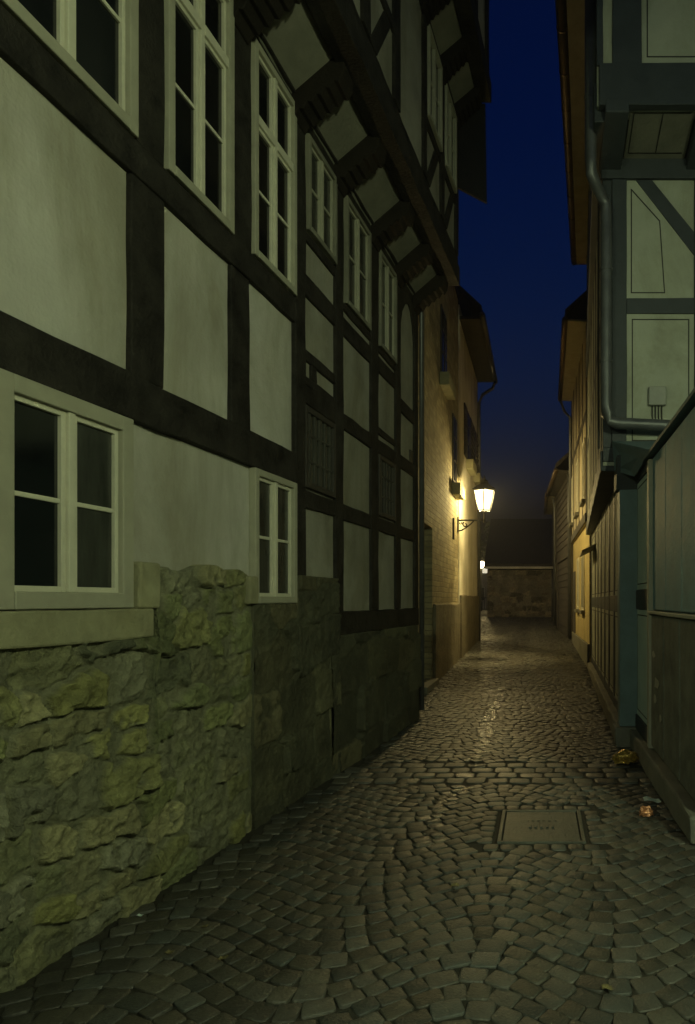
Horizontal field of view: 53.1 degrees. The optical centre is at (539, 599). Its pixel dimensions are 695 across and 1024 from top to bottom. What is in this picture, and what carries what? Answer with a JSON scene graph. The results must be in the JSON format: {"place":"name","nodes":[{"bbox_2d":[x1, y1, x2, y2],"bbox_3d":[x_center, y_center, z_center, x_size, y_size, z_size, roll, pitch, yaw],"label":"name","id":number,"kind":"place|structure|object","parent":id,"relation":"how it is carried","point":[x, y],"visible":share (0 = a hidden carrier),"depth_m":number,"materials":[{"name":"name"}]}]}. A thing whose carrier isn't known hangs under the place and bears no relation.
{"place":"outdoors","nodes":[
{"label":"outdoors","id":0,"kind":"place"},
{"bbox_2d":[0,616,694,1023],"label":"cobbled street","id":1,"kind":"structure","parent":0,"point":[500,654],"depth_m":3.46,"materials":[{"name":"stone"}]},
{"bbox_2d":[497,810,585,843],"bbox_3d":[0.010,1.609,4.611,0.590,0.042,0.658,0,0,0],"label":"inspection cover","id":2,"kind":"object","parent":1,"relation":"in","point":[541,826],"visible":0.81,"depth_m":4.56,"materials":[{"name":"metal"}]},
{"bbox_2d":[601,984,612,989],"bbox_3d":[0.276,1.588,2.667,0.045,0.011,0.034,0,0,0],"label":"fallen leaf","id":3,"kind":"object","parent":1,"relation":"on","point":[606,986],"visible":1,"depth_m":2.66,"materials":[{"name":"plant"}]},
{"bbox_2d":[612,749,638,763],"bbox_3d":[0.839,1.530,6.370,0.274,0.131,0.231,0,0,-29],"label":"crumpled wrapper","id":4,"kind":"object","parent":1,"relation":"on","point":[626,756],"visible":1,"depth_m":6.31,"materials":[{"name":"gold metal"}]},
{"bbox_2d":[639,806,653,816],"bbox_3d":[0.783,1.555,4.792,0.113,0.082,0.083,0,0,-11],"label":"crumpled wrapper","id":5,"kind":"object","parent":1,"relation":"on","point":[645,811],"visible":1,"depth_m":4.77,"materials":[{"name":"orange paper"}]},
{"bbox_2d":[643,796,660,802],"bbox_3d":[0.885,1.579,5.142,0.141,0.031,0.094,0,0,0],"label":"paper scrap","id":6,"kind":"object","parent":1,"relation":"on","point":[646,798],"visible":1,"depth_m":5.14,"materials":[{"name":"white paper"}]},
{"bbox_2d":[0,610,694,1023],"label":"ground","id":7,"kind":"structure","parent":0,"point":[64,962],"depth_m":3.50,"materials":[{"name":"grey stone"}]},
{"bbox_2d":[0,0,491,992],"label":"timber framed house","id":8,"kind":"structure","parent":7,"relation":"on","point":[228,250],"depth_m":4.00,"materials":[{"name":"paint"}]},
{"bbox_2d":[0,368,133,609],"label":"window","id":9,"kind":"structure","parent":8,"relation":"in","point":[67,461],"depth_m":2.94,"materials":[{"name":"paint"}]},
{"bbox_2d":[0,0,138,137],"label":"window","id":10,"kind":"structure","parent":8,"relation":"in","point":[96,41],"depth_m":3.16,"materials":[{"name":"paint"}]},
{"bbox_2d":[163,0,234,233],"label":"window","id":11,"kind":"structure","parent":8,"relation":"in","point":[199,35],"depth_m":3.96,"materials":[{"name":"paint"}]},
{"bbox_2d":[249,467,296,603],"bbox_3d":[-1.994,-0.454,4.883,0.062,0.958,0.640,0,0,5],"label":"window","id":12,"kind":"structure","parent":8,"relation":"in","point":[272,498],"depth_m":4.85,"materials":[{"name":"paint"}]},
{"bbox_2d":[251,37,296,295],"bbox_3d":[-1.994,-3.192,4.878,0.062,1.525,0.642,0,0,5],"label":"window","id":13,"kind":"structure","parent":8,"relation":"in","point":[273,118],"depth_m":4.85,"materials":[{"name":"paint"}]},
{"bbox_2d":[305,405,335,497],"bbox_3d":[-1.931,-1.282,5.704,0.044,0.685,0.622,0,0,5],"label":"window","id":14,"kind":"structure","parent":8,"relation":"in","point":[320,455],"depth_m":5.70,"materials":[{"name":"glass"}]},
{"bbox_2d":[305,133,336,264],"bbox_3d":[-1.924,-3.500,5.720,0.062,0.800,0.591,0,0,5],"label":"window","id":15,"kind":"structure","parent":8,"relation":"in","point":[321,181],"depth_m":5.70,"materials":[{"name":"paint"}]},
{"bbox_2d":[343,195,371,330],"bbox_3d":[-1.848,-3.380,6.590,0.062,1.040,0.672,0,0,5],"label":"window","id":16,"kind":"structure","parent":8,"relation":"in","point":[357,296],"depth_m":6.57,"materials":[{"name":"paint"}]},
{"bbox_2d":[378,454,395,521],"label":"window","id":17,"kind":"structure","parent":8,"relation":"in","point":[386,468],"depth_m":7.50,"materials":[{"name":"glass"}]},
{"bbox_2d":[378,250,396,364],"bbox_3d":[-1.766,-3.365,7.524,0.062,1.070,0.591,0,0,5],"label":"window","id":18,"kind":"structure","parent":8,"relation":"in","point":[387,339],"depth_m":7.51,"materials":[{"name":"paint"}]},
{"bbox_2d":[427,24,442,151],"bbox_3d":[-1.216,-5.865,7.483,0.062,1.010,0.607,0,0,5],"label":"window","id":19,"kind":"structure","parent":8,"relation":"in","point":[434,66],"depth_m":7.46,"materials":[{"name":"paint"}]},
{"bbox_2d":[444,84,456,193],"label":"window","id":20,"kind":"structure","parent":8,"relation":"in","point":[450,140],"depth_m":8.28,"materials":[{"name":"paint"}]},
{"bbox_2d":[418,286,464,694],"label":"stone house","id":21,"kind":"structure","parent":7,"relation":"on","point":[444,491],"depth_m":13.08,"materials":[{"name":"brick"}]},
{"bbox_2d":[439,304,455,399],"bbox_3d":[-1.920,-5.160,13.548,0.200,1.680,1.016,0,0,0],"label":"window","id":22,"kind":"structure","parent":21,"relation":"in","point":[447,385],"depth_m":13.30,"materials":[{"name":"paint"}]},
{"bbox_2d":[452,413,464,499],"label":"window","id":23,"kind":"structure","parent":21,"relation":"in","point":[458,491],"depth_m":15.05,"materials":[{"name":"paint"}]},
{"bbox_2d":[457,475,495,532],"bbox_3d":[-1.503,-2.350,15.825,0.944,1.400,0.592,0,0,-22],"label":"wall lantern","id":24,"kind":"object","parent":21,"relation":"attached to","point":[484,492],"depth_m":15.75,"materials":[{"name":"black metal"}]},
{"bbox_2d":[458,286,497,657],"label":"white house","id":25,"kind":"structure","parent":7,"relation":"on","point":[476,364],"depth_m":17.80,"materials":[{"name":"paint"}]},
{"bbox_2d":[466,412,476,475],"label":"window","id":26,"kind":"structure","parent":25,"relation":"in","point":[471,467],"depth_m":17.76,"materials":[{"name":"paint"}]},
{"bbox_2d":[473,431,481,485],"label":"window","id":27,"kind":"structure","parent":25,"relation":"in","point":[476,479],"depth_m":19.64,"materials":[{"name":"paint"}]},
{"bbox_2d":[481,558,484,610],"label":"post lamp","id":28,"kind":"object","parent":7,"relation":"on","point":[482,563],"visible":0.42,"depth_m":48.97,"materials":[{"name":"black metal"}]},
{"bbox_2d":[481,597,486,609],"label":"metal railing","id":29,"kind":"object","parent":7,"relation":"on","point":[484,603],"visible":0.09,"depth_m":44.01,"materials":[{"name":"black metal"}]},
{"bbox_2d":[481,522,489,608],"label":"house","id":30,"kind":"structure","parent":7,"relation":"on","point":[484,582],"depth_m":56.00,"materials":[{"name":"paint"}]},
{"bbox_2d":[482,587,484,600],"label":"window","id":31,"kind":"structure","parent":30,"relation":"in","point":[483,588],"depth_m":55.95,"materials":[{"name":"paint"}]},
{"bbox_2d":[481,522,489,567],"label":"tree","id":32,"kind":"object","parent":7,"relation":"on","point":[483,548],"visible":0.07,"depth_m":52.53,"materials":[{"name":"green plant"}]},
{"bbox_2d":[484,519,552,616],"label":"stone barn","id":33,"kind":"structure","parent":7,"relation":"on","point":[518,562],"depth_m":32.82,"materials":[{"name":"stone"}]},
{"bbox_2d":[544,488,557,628],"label":"gabled house","id":34,"kind":"structure","parent":7,"relation":"on","point":[549,505],"depth_m":25.35,"materials":[{"name":"paint"}]},
{"bbox_2d":[546,452,572,640],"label":"boarded house","id":35,"kind":"structure","parent":7,"relation":"on","point":[558,487],"depth_m":22.28,"materials":[{"name":"wood"}]},
{"bbox_2d":[558,290,590,666],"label":"yellow house","id":36,"kind":"structure","parent":7,"relation":"on","point":[572,386],"depth_m":16.50,"materials":[{"name":"beige paint"}]},
{"bbox_2d":[569,475,572,527],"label":"window","id":37,"kind":"structure","parent":36,"relation":"in","point":[571,523],"depth_m":19.27,"materials":[{"name":"paint"}]},
{"bbox_2d":[573,571,575,632],"bbox_3d":[1.033,0.200,19.541,0.030,2.100,0.731,0,0,-1],"label":"door","id":38,"kind":"structure","parent":36,"relation":"in","point":[574,573],"depth_m":19.24,"materials":[{"name":"brown wood"}]},
{"bbox_2d":[573,458,578,518],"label":"window","id":39,"kind":"structure","parent":36,"relation":"in","point":[576,514],"depth_m":17.31,"materials":[{"name":"paint"}]},
{"bbox_2d":[574,557,579,612],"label":"window","id":40,"kind":"structure","parent":36,"relation":"in","point":[578,559],"depth_m":17.55,"materials":[{"name":"paint"}]},
{"bbox_2d":[578,555,584,613],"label":"window","id":41,"kind":"structure","parent":36,"relation":"in","point":[582,611],"depth_m":15.78,"materials":[{"name":"paint"}]},
{"bbox_2d":[579,437,585,506],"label":"window","id":42,"kind":"structure","parent":36,"relation":"in","point":[583,500],"depth_m":14.79,"materials":[{"name":"paint"}]},
{"bbox_2d":[555,0,694,747],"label":"blue timbered house","id":43,"kind":"structure","parent":7,"relation":"on","point":[627,76],"depth_m":7.24,"materials":[{"name":"green paint"}]},
{"bbox_2d":[612,387,694,843],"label":"entrance annexe","id":44,"kind":"structure","parent":7,"relation":"on","point":[661,468],"depth_m":5.31,"materials":[{"name":"blue paint"}]},
{"bbox_2d":[457,0,586,521],"label":"sky","id":45,"kind":"structure","parent":0,"point":[514,257],"materials":[{"name":"blue"}]}
]}

